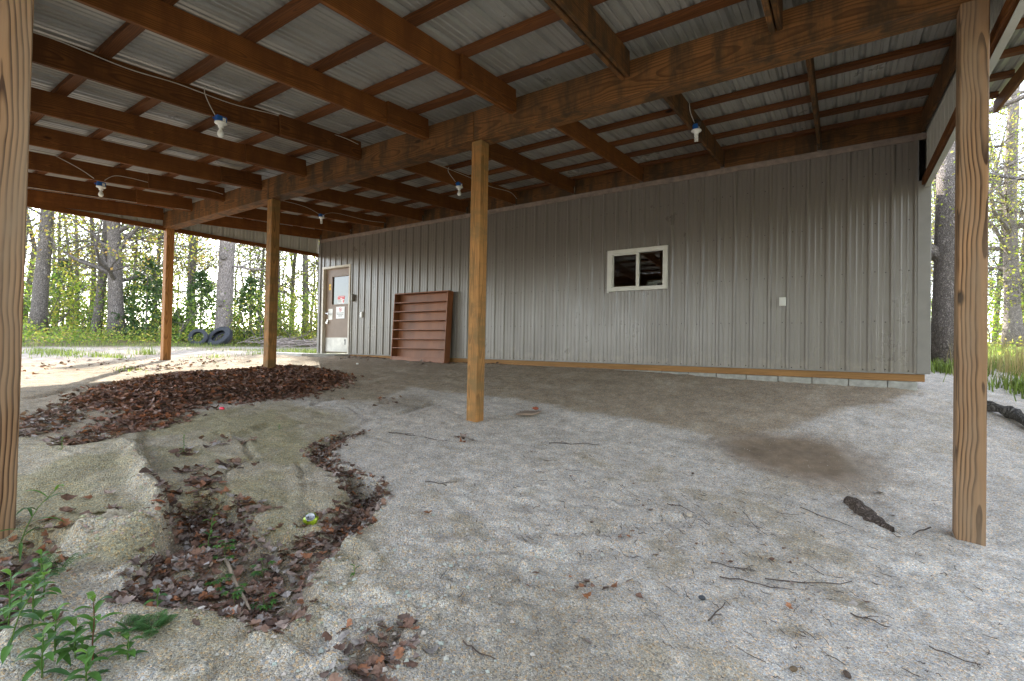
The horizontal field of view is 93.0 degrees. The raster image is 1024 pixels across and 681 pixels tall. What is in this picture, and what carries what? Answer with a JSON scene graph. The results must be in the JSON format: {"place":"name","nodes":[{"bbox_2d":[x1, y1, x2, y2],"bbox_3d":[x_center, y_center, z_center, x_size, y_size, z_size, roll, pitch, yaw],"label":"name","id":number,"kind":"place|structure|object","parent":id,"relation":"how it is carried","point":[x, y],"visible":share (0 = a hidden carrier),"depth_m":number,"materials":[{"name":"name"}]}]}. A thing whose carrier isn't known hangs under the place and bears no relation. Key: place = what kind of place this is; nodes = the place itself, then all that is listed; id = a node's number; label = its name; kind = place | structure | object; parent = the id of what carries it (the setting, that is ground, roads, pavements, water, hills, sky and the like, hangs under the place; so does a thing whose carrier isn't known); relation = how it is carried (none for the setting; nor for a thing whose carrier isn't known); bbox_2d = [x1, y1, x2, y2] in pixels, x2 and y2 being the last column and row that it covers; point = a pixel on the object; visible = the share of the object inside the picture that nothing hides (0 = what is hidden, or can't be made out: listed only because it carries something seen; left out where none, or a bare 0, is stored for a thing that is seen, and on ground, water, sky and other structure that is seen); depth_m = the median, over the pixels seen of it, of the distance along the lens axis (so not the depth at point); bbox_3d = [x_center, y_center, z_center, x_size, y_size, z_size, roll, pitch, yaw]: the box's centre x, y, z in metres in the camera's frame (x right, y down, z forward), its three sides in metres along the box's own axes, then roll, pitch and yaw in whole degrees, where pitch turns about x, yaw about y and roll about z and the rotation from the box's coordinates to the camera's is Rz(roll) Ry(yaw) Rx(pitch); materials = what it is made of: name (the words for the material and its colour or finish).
{"place":"outdoors","nodes":[
{"label":"outdoors","id":0,"kind":"place"},
{"bbox_2d":[0,326,1023,680],"bbox_3d":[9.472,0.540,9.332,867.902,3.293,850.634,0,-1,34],"label":"ground","id":1,"kind":"structure","parent":0,"point":[904,448],"depth_m":3.02,"materials":[{"name":"grey sand"}]},
{"bbox_2d":[0,568,36,628],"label":"weed","id":2,"kind":"object","parent":1,"relation":"on","point":[9,584],"visible":0.89,"depth_m":1.77,"materials":[{"name":"green plant"}]},
{"bbox_2d":[0,577,42,614],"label":"weed","id":3,"kind":"object","parent":1,"relation":"on","point":[18,592],"visible":0.48,"depth_m":1.86,"materials":[{"name":"green plant"}]},
{"bbox_2d":[0,566,55,663],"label":"weed","id":4,"kind":"object","parent":1,"relation":"on","point":[5,652],"visible":0.97,"depth_m":1.69,"materials":[{"name":"green plant"}]},
{"bbox_2d":[0,484,66,559],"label":"weed","id":5,"kind":"object","parent":1,"relation":"on","point":[20,546],"visible":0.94,"depth_m":2.32,"materials":[{"name":"green plant"}]},
{"bbox_2d":[1,575,70,645],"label":"weed","id":6,"kind":"object","parent":1,"relation":"on","point":[34,603],"visible":0.79,"depth_m":1.77,"materials":[{"name":"green plant"}]},
{"bbox_2d":[26,207,53,334],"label":"oak tree","id":7,"kind":"object","parent":1,"relation":"on","point":[39,299],"visible":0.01,"depth_m":19.79,"materials":[{"name":"grey plant"}]},
{"bbox_2d":[25,549,55,579],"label":"weed","id":8,"kind":"object","parent":1,"relation":"on","point":[41,559],"visible":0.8,"depth_m":2.00,"materials":[{"name":"green plant"}]},
{"bbox_2d":[22,564,61,599],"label":"weed","id":9,"kind":"object","parent":1,"relation":"on","point":[55,589],"visible":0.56,"depth_m":1.91,"materials":[{"name":"green plant"}]},
{"bbox_2d":[11,622,75,680],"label":"weed","id":10,"kind":"object","parent":1,"relation":"on","point":[39,663],"visible":0.99,"depth_m":1.63,"materials":[{"name":"green plant"}]},
{"bbox_2d":[23,261,74,327],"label":"shrub","id":11,"kind":"object","parent":1,"relation":"on","point":[27,308],"visible":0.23,"depth_m":22.34,"materials":[{"name":"green plant"}]},
{"bbox_2d":[23,603,81,665],"bbox_3d":[-1.617,1.032,1.729,0.144,0.180,0.185,1,-1,-23],"label":"weed","id":12,"kind":"object","parent":1,"relation":"on","point":[50,632],"visible":0.81,"depth_m":1.72,"materials":[{"name":"green plant"}]},
{"bbox_2d":[13,552,94,575],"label":"weed","id":13,"kind":"object","parent":1,"relation":"on","point":[57,568],"visible":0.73,"depth_m":2.10,"materials":[{"name":"green plant"}]},
{"bbox_2d":[24,207,88,294],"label":"young oak","id":14,"kind":"object","parent":1,"relation":"on","point":[27,235],"visible":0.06,"depth_m":28.12,"materials":[{"name":"green plant"}]},
{"bbox_2d":[25,257,92,330],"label":"cedar tree","id":15,"kind":"object","parent":1,"relation":"on","point":[56,267],"visible":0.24,"depth_m":23.89,"materials":[{"name":"green plant"}]},
{"bbox_2d":[24,242,106,330],"bbox_3d":[-19.560,-2.131,21.470,4.973,4.539,3.262,1,-1,14],"label":"shrub","id":16,"kind":"object","parent":1,"relation":"on","point":[75,296],"visible":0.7,"depth_m":21.28,"materials":[{"name":"green plant"}]},
{"bbox_2d":[48,290,89,332],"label":"shrub","id":17,"kind":"object","parent":1,"relation":"on","point":[61,302],"visible":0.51,"depth_m":21.89,"materials":[{"name":"green plant"}]},
{"bbox_2d":[56,617,100,664],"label":"weed","id":18,"kind":"object","parent":1,"relation":"on","point":[73,622],"visible":0.84,"depth_m":1.72,"materials":[{"name":"green plant"}]},
{"bbox_2d":[50,286,107,333],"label":"shrub","id":19,"kind":"object","parent":1,"relation":"on","point":[87,316],"visible":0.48,"depth_m":21.46,"materials":[{"name":"green plant"}]},
{"bbox_2d":[24,208,137,326],"bbox_3d":[-24.385,-6.278,27.013,7.748,11.285,7.530,1,-1,-2],"label":"young oak","id":20,"kind":"object","parent":1,"relation":"on","point":[75,236],"visible":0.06,"depth_m":26.51,"materials":[{"name":"green plant"}]},
{"bbox_2d":[25,208,137,324],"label":"young oak","id":21,"kind":"object","parent":1,"relation":"on","point":[62,240],"visible":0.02,"depth_m":29.87,"materials":[{"name":"green plant"}]},
{"bbox_2d":[64,646,109,680],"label":"weed","id":22,"kind":"object","parent":1,"relation":"on","point":[84,659],"visible":0.98,"depth_m":1.62,"materials":[{"name":"green plant"}]},
{"bbox_2d":[58,591,126,670],"bbox_3d":[-1.466,1.012,1.718,0.226,0.261,0.195,0,-1,34],"label":"weed","id":23,"kind":"object","parent":1,"relation":"on","point":[91,595],"visible":0.86,"depth_m":1.71,"materials":[{"name":"green plant"}]},
{"bbox_2d":[35,210,158,335],"bbox_3d":[-18.113,-7.239,22.297,9.917,14.362,8.528,0,-1,34],"label":"oak tree","id":24,"kind":"object","parent":1,"relation":"on","point":[100,307],"visible":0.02,"depth_m":20.94,"materials":[{"name":"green plant"}]},
{"bbox_2d":[29,213,174,305],"bbox_3d":[-26.985,-7.223,33.476,9.907,13.136,7.078,1,-1,8],"label":"young oak","id":25,"kind":"object","parent":1,"relation":"on","point":[87,248],"visible":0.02,"depth_m":32.71,"materials":[{"name":"green plant"}]},
{"bbox_2d":[25,209,180,325],"bbox_3d":[-24.730,-7.482,28.913,9.233,13.563,9.829,0,-1,41],"label":"young oak","id":26,"kind":"object","parent":1,"relation":"on","point":[70,238],"visible":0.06,"depth_m":29.02,"materials":[{"name":"green plant"}]},
{"bbox_2d":[27,224,197,323],"bbox_3d":[-21.961,-6.442,27.988,7.570,11.785,8.187,2,-1,-26],"label":"young oak","id":27,"kind":"object","parent":1,"relation":"on","point":[81,257],"visible":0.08,"depth_m":26.86,"materials":[{"name":"green plant"}]},
{"bbox_2d":[101,508,130,517],"bbox_3d":[-2.000,0.906,2.448,0.159,0.117,0.128,1,-1,23],"label":"soil clod","id":28,"kind":"object","parent":1,"relation":"on","point":[111,513],"visible":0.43,"depth_m":2.44,"materials":[{"name":"beige soil"}]},
{"bbox_2d":[108,631,147,659],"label":"weed","id":29,"kind":"object","parent":1,"relation":"on","point":[130,643],"visible":0.99,"depth_m":1.73,"materials":[{"name":"green plant"}]},
{"bbox_2d":[72,258,185,334],"bbox_3d":[-17.137,-1.790,21.501,2.854,3.972,4.352,1,-1,19],"label":"shrub","id":30,"kind":"object","parent":1,"relation":"on","point":[100,302],"visible":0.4,"depth_m":20.95,"materials":[{"name":"green plant"}]},
{"bbox_2d":[24,212,238,337],"bbox_3d":[-17.421,-8.701,20.428,9.580,17.378,9.316,0,-1,34],"label":"oak tree","id":31,"kind":"object","parent":1,"relation":"on","point":[112,267],"visible":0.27,"depth_m":20.32,"materials":[{"name":"green plant"}]},
{"bbox_2d":[112,613,157,633],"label":"weed","id":32,"kind":"object","parent":1,"relation":"on","point":[120,623],"visible":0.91,"depth_m":1.89,"materials":[{"name":"green plant"}]},
{"bbox_2d":[109,255,184,340],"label":"cedar tree","id":33,"kind":"object","parent":1,"relation":"on","point":[128,310],"visible":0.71,"depth_m":21.09,"materials":[{"name":"green plant"}]},
{"bbox_2d":[81,228,215,308],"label":"young oak","id":34,"kind":"object","parent":1,"relation":"on","point":[160,263],"visible":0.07,"depth_m":30.04,"materials":[{"name":"green plant"}]},
{"bbox_2d":[85,219,217,328],"bbox_3d":[-19.846,-5.738,26.700,5.781,10.813,8.650,1,-1,2],"label":"young oak","id":35,"kind":"object","parent":1,"relation":"on","point":[157,264],"visible":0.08,"depth_m":26.18,"materials":[{"name":"green plant"}]},
{"bbox_2d":[143,586,166,605],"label":"weed","id":36,"kind":"object","parent":1,"relation":"on","point":[157,590],"visible":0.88,"depth_m":2.02,"materials":[{"name":"green plant"}]},
{"bbox_2d":[134,609,177,639],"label":"weed","id":37,"kind":"object","parent":1,"relation":"on","point":[161,619],"visible":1,"depth_m":1.89,"materials":[{"name":"green plant"}]},
{"bbox_2d":[127,269,185,337],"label":"cedar tree","id":38,"kind":"object","parent":1,"relation":"on","point":[152,302],"visible":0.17,"depth_m":22.71,"materials":[{"name":"green plant"}]},
{"bbox_2d":[144,302,194,336],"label":"shrub","id":39,"kind":"object","parent":1,"relation":"on","point":[172,316],"visible":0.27,"depth_m":21.80,"materials":[{"name":"green plant"}]},
{"bbox_2d":[22,340,324,372],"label":"grass","id":40,"kind":"structure","parent":1,"relation":"on","point":[67,352],"depth_m":13.97,"materials":[{"name":"green plant"}]},
{"bbox_2d":[57,213,305,331],"bbox_3d":[-16.036,-7.236,23.756,10.374,14.315,9.744,1,-1,29],"label":"young oak","id":41,"kind":"object","parent":1,"relation":"on","point":[189,246],"visible":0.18,"depth_m":23.80,"materials":[{"name":"green plant"}]},
{"bbox_2d":[135,280,236,338],"bbox_3d":[-14.597,-1.296,21.503,3.740,2.860,3.503,0,-1,43],"label":"shrub","id":42,"kind":"object","parent":1,"relation":"on","point":[187,321],"visible":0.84,"depth_m":21.34,"materials":[{"name":"green plant"}]},
{"bbox_2d":[172,270,216,340],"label":"cedar tree","id":43,"kind":"object","parent":1,"relation":"on","point":[203,274],"visible":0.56,"depth_m":22.34,"materials":[{"name":"green plant"}]},
{"bbox_2d":[136,229,260,328],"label":"young oak","id":44,"kind":"object","parent":1,"relation":"on","point":[208,255],"visible":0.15,"depth_m":27.78,"materials":[{"name":"green plant"}]},
{"bbox_2d":[188,329,208,344],"bbox_3d":[-13.009,-0.127,20.159,0.734,0.734,0.212,12,-19,-14],"label":"old tyre","id":45,"kind":"object","parent":1,"relation":"on","point":[192,333],"visible":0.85,"depth_m":20.11,"materials":[{"name":"rubber"}]},
{"bbox_2d":[45,364,370,435],"bbox_3d":[-3.571,0.593,6.377,3.348,0.469,3.831,0,-1,34],"label":"leaf pile","id":46,"kind":"object","parent":1,"relation":"on","point":[125,389],"visible":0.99,"depth_m":5.75,"materials":[{"name":"brown plant"}]},
{"bbox_2d":[199,514,220,547],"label":"weed","id":47,"kind":"object","parent":1,"relation":"on","point":[210,530],"visible":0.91,"depth_m":2.67,"materials":[{"name":"green plant"}]},
{"bbox_2d":[203,573,234,590],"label":"weed","id":48,"kind":"object","parent":1,"relation":"on","point":[219,580],"visible":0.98,"depth_m":2.29,"materials":[{"name":"green plant"}]},
{"bbox_2d":[207,327,232,345],"bbox_3d":[-12.314,-0.139,20.476,1.020,1.020,0.294,-9,-40,4],"label":"old tyre","id":49,"kind":"object","parent":1,"relation":"on","point":[227,332],"visible":0.87,"depth_m":20.40,"materials":[{"name":"rubber"}]},
{"bbox_2d":[212,539,236,562],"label":"weed","id":50,"kind":"object","parent":1,"relation":"on","point":[227,548],"visible":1,"depth_m":2.45,"materials":[{"name":"green plant"}]},
{"bbox_2d":[200,303,263,340],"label":"shrub","id":51,"kind":"object","parent":1,"relation":"on","point":[245,328],"visible":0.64,"depth_m":21.91,"materials":[{"name":"green plant"}]},
{"bbox_2d":[221,583,247,605],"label":"weed","id":52,"kind":"object","parent":1,"relation":"on","point":[236,594],"visible":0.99,"depth_m":2.19,"materials":[{"name":"green plant"}]},
{"bbox_2d":[180,244,316,334],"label":"young oak","id":53,"kind":"object","parent":1,"relation":"on","point":[263,253],"visible":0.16,"depth_m":26.99,"materials":[{"name":"green plant"}]},
{"bbox_2d":[214,240,284,343],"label":"tree","id":54,"kind":"object","parent":1,"relation":"on","point":[225,280],"visible":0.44,"depth_m":21.32,"materials":[{"name":"grey plant"}]},
{"bbox_2d":[233,276,277,341],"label":"cedar tree","id":55,"kind":"object","parent":1,"relation":"on","point":[249,281],"visible":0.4,"depth_m":23.02,"materials":[{"name":"green plant"}]},
{"bbox_2d":[198,241,317,325],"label":"young oak","id":56,"kind":"object","parent":1,"relation":"on","point":[279,286],"visible":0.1,"depth_m":25.95,"materials":[{"name":"green plant"}]},
{"bbox_2d":[208,240,312,327],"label":"young oak","id":57,"kind":"object","parent":1,"relation":"on","point":[254,277],"visible":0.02,"depth_m":30.96,"materials":[{"name":"green plant"}]},
{"bbox_2d":[248,558,275,577],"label":"weed","id":58,"kind":"object","parent":1,"relation":"on","point":[253,573],"visible":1,"depth_m":2.42,"materials":[{"name":"green plant"}]},
{"bbox_2d":[210,250,315,329],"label":"young oak","id":59,"kind":"object","parent":1,"relation":"on","point":[293,264],"visible":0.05,"depth_m":29.74,"materials":[{"name":"green plant"}]},
{"bbox_2d":[250,592,277,610],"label":"weed","id":60,"kind":"object","parent":1,"relation":"on","point":[272,601],"visible":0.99,"depth_m":2.19,"materials":[{"name":"green plant"}]},
{"bbox_2d":[216,270,317,345],"bbox_3d":[-10.952,-1.374,22.204,4.419,4.033,2.898,2,-1,-32],"label":"shrub","id":61,"kind":"object","parent":1,"relation":"on","point":[259,306],"visible":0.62,"depth_m":21.87,"materials":[{"name":"green plant"}]},
{"bbox_2d":[233,283,313,334],"bbox_3d":[-11.807,-1.379,24.201,3.661,2.989,3.908,2,-1,-35],"label":"shrub","id":62,"kind":"object","parent":1,"relation":"on","point":[277,312],"visible":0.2,"depth_m":24.01,"materials":[{"name":"green plant"}]},
{"bbox_2d":[237,330,316,348],"bbox_3d":[-9.752,-0.085,22.226,5.306,0.971,4.371,1,-1,-12],"label":"brush heap","id":63,"kind":"object","parent":1,"relation":"on","point":[305,343],"visible":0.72,"depth_m":21.61,"materials":[{"name":"grey wood"}]},
{"bbox_2d":[246,274,317,341],"bbox_3d":[-10.344,-1.396,23.066,4.249,3.878,2.787,1,-1,-22],"label":"shrub","id":64,"kind":"object","parent":1,"relation":"on","point":[292,302],"visible":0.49,"depth_m":23.07,"materials":[{"name":"green plant"}]},
{"bbox_2d":[252,241,319,333],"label":"young oak","id":65,"kind":"object","parent":1,"relation":"on","point":[313,265],"visible":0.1,"depth_m":25.48,"materials":[{"name":"green plant"}]},
{"bbox_2d":[260,248,318,333],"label":"young oak","id":66,"kind":"object","parent":1,"relation":"on","point":[307,285],"visible":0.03,"depth_m":26.84,"materials":[{"name":"green plant"}]},
{"bbox_2d":[263,306,316,341],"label":"shrub","id":67,"kind":"object","parent":1,"relation":"on","point":[289,332],"visible":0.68,"depth_m":22.52,"materials":[{"name":"green plant"}]},
{"bbox_2d":[265,251,317,318],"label":"young oak","id":68,"kind":"object","parent":1,"relation":"on","point":[299,267],"visible":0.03,"depth_m":29.55,"materials":[{"name":"green plant"}]},
{"bbox_2d":[293,300,317,344],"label":"shrub","id":69,"kind":"object","parent":1,"relation":"on","point":[311,328],"visible":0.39,"depth_m":23.04,"materials":[{"name":"green plant"}]},
{"bbox_2d":[303,513,318,524],"bbox_3d":[-1.174,1.040,2.839,0.090,0.048,0.080,15,38,4],"label":"crushed can","id":70,"kind":"object","parent":1,"relation":"on","point":[308,518],"visible":1,"depth_m":2.82,"materials":[{"name":"paint"}]},
{"bbox_2d":[276,352,348,356],"bbox_3d":[-5.281,0.387,12.257,2.450,0.130,0.930,0,-1,34],"label":"door step","id":71,"kind":"object","parent":1,"relation":"on","point":[302,354],"depth_m":11.77,"materials":[{"name":"concrete"}]},
{"bbox_2d":[0,435,676,680],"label":"soil crumbs","id":72,"kind":"object","parent":1,"relation":"on","point":[385,669],"visible":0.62,"depth_m":2.29,"materials":[{"name":"soil"}]},
{"bbox_2d":[391,290,452,362],"bbox_3d":[-1.954,-0.286,10.432,1.580,1.500,0.170,0,-4,34],"label":"bookshelf","id":73,"kind":"object","parent":1,"relation":"on","point":[422,325],"visible":0.91,"depth_m":10.47,"materials":[{"name":"brown wood"}]},
{"bbox_2d":[0,355,894,680],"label":"leaf litter","id":74,"kind":"object","parent":1,"relation":"on","point":[192,559],"visible":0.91,"depth_m":2.52,"materials":[{"name":"brown plant"}]},
{"bbox_2d":[224,559,250,609],"bbox_3d":[-1.294,1.140,2.297,0.023,0.098,0.423,2,-1,-44],"label":"stick","id":75,"kind":"object","parent":74,"relation":"on","point":[230,570],"visible":0.82,"depth_m":2.35,"materials":[{"name":"beige wood"}]},
{"bbox_2d":[0,0,1023,545],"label":"lean to roof","id":76,"kind":"object","parent":1,"relation":"on","point":[528,100],"visible":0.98,"depth_m":4.80,"materials":[{"name":"brown wood"}]},
{"bbox_2d":[94,181,105,196],"bbox_3d":[-5.904,-2.169,6.983,0.115,0.212,0.115,1,-1,11],"label":"lamp fixture","id":77,"kind":"object","parent":76,"relation":"attached to","point":[101,186],"visible":1,"depth_m":6.96,"materials":[{"name":"white plastic"}]},
{"bbox_2d":[33,32,356,143],"bbox_3d":[-3.153,-2.466,4.734,0.043,0.319,3.981,0,-1,34],"label":"cable","id":78,"kind":"object","parent":76,"relation":"attached to","point":[160,78],"visible":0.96,"depth_m":4.50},
{"bbox_2d":[212,114,226,137],"bbox_3d":[-2.952,-2.166,4.927,0.115,0.212,0.115,1,-1,11],"label":"lamp fixture","id":79,"kind":"object","parent":76,"relation":"attached to","point":[220,121],"visible":1,"depth_m":4.91,"materials":[{"name":"white plastic"}]},
{"bbox_2d":[691,123,701,141],"bbox_3d":[2.144,-2.408,5.656,0.115,0.202,0.115,1,-1,11],"label":"lamp fixture","id":80,"kind":"object","parent":76,"relation":"attached to","point":[696,130],"visible":1,"depth_m":5.63,"materials":[{"name":"white plastic"}]},
{"bbox_2d":[2,371,1023,680],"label":"pebbles","id":81,"kind":"object","parent":1,"relation":"on","point":[504,551],"visible":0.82,"depth_m":2.60,"materials":[{"name":"grey stone"}]},
{"bbox_2d":[22,309,1023,355],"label":"undergrowth","id":82,"kind":"object","parent":1,"relation":"on","point":[38,334],"visible":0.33,"depth_m":18.78,"materials":[{"name":"green plant"}]},
{"bbox_2d":[23,171,1023,341],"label":"woods","id":83,"kind":"object","parent":1,"relation":"on","point":[35,248],"visible":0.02,"depth_m":37.68,"materials":[{"name":"green plant"}]},
{"bbox_2d":[516,410,540,414],"bbox_3d":[0.197,0.844,5.664,0.192,0.020,0.360,1,-1,23],"label":"board offcut","id":84,"kind":"object","parent":1,"relation":"on","point":[525,412],"visible":1,"depth_m":5.62,"materials":[{"name":"beige wood"}]},
{"bbox_2d":[317,128,931,389],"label":"metal building","id":85,"kind":"structure","parent":1,"relation":"on","point":[698,274],"depth_m":7.42,"materials":[{"name":"beige paint"}]},
{"bbox_2d":[320,264,351,353],"bbox_3d":[-4.440,-0.779,12.353,1.128,2.233,0.130,0,-1,34],"label":"door","id":86,"kind":"structure","parent":85,"relation":"in","point":[336,280],"depth_m":12.43,"materials":[{"name":"paint"}]},
{"bbox_2d":[607,245,667,292],"bbox_3d":[2.043,-1.155,7.960,1.014,0.713,0.068,0,-1,34],"label":"window","id":87,"kind":"structure","parent":85,"relation":"in","point":[644,268],"depth_m":7.93,"materials":[{"name":"white plastic"}]},
{"bbox_2d":[352,431,1019,680],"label":"twig crumbs","id":88,"kind":"object","parent":1,"relation":"on","point":[722,570],"visible":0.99,"depth_m":2.72,"materials":[{"name":"brown wood"}]},
{"bbox_2d":[719,576,791,589],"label":"twig","id":89,"kind":"object","parent":1,"relation":"on","point":[752,582],"visible":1,"depth_m":2.58,"materials":[{"name":"brown wood"}]},
{"bbox_2d":[765,578,851,584],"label":"twig","id":90,"kind":"object","parent":1,"relation":"on","point":[806,582],"visible":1,"depth_m":2.63,"materials":[{"name":"brown wood"}]},
{"bbox_2d":[843,496,894,532],"bbox_3d":[2.496,1.204,3.393,0.148,0.125,0.424,1,-1,-1],"label":"bark chunk","id":91,"kind":"object","parent":1,"relation":"on","point":[857,506],"visible":1,"depth_m":3.40,"materials":[{"name":"brown wood"}]},
{"bbox_2d":[931,289,1003,338],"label":"shrub","id":92,"kind":"object","parent":1,"relation":"on","point":[996,305],"visible":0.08,"depth_m":20.86,"materials":[{"name":"green plant"}]},
{"bbox_2d":[931,94,1023,363],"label":"forked oak","id":93,"kind":"object","parent":1,"relation":"on","point":[942,310],"visible":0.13,"depth_m":10.15,"materials":[{"name":"grey plant"}]},
{"bbox_2d":[931,81,1023,348],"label":"slope oak","id":94,"kind":"object","parent":1,"relation":"on","point":[1014,312],"visible":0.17,"depth_m":19.37,"materials":[{"name":"green plant"}]},
{"bbox_2d":[931,330,1023,401],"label":"slope grass","id":95,"kind":"structure","parent":1,"relation":"on","point":[1014,362],"depth_m":7.78,"materials":[{"name":"green plant"}]},
{"bbox_2d":[931,90,1023,324],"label":"young oak","id":96,"kind":"object","parent":1,"relation":"on","point":[990,284],"visible":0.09,"depth_m":18.27,"materials":[{"name":"green plant"}]},
{"bbox_2d":[931,100,1023,302],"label":"young oak","id":97,"kind":"object","parent":1,"relation":"on","point":[994,257],"visible":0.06,"depth_m":26.69,"materials":[{"name":"green plant"}]},
{"bbox_2d":[931,266,1023,343],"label":"shrub","id":98,"kind":"object","parent":1,"relation":"on","point":[992,331],"visible":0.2,"depth_m":23.74,"materials":[{"name":"green plant"}]},
{"bbox_2d":[932,94,1023,341],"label":"young oak","id":99,"kind":"object","parent":1,"relation":"on","point":[1000,262],"visible":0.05,"depth_m":29.86,"materials":[{"name":"green plant"}]},
{"bbox_2d":[987,401,1023,425],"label":"fallen log","id":100,"kind":"object","parent":1,"relation":"on","point":[1013,413],"visible":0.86,"depth_m":5.04,"materials":[{"name":"wood"}]},
{"bbox_2d":[988,132,1023,319],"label":"young oak","id":101,"kind":"object","parent":1,"relation":"on","point":[1021,259],"visible":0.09,"depth_m":26.90,"materials":[{"name":"green plant"}]},
{"bbox_2d":[25,82,1023,341],"label":"sky","id":102,"kind":"structure","parent":0,"point":[993,115],"materials":[{"name":"white"}]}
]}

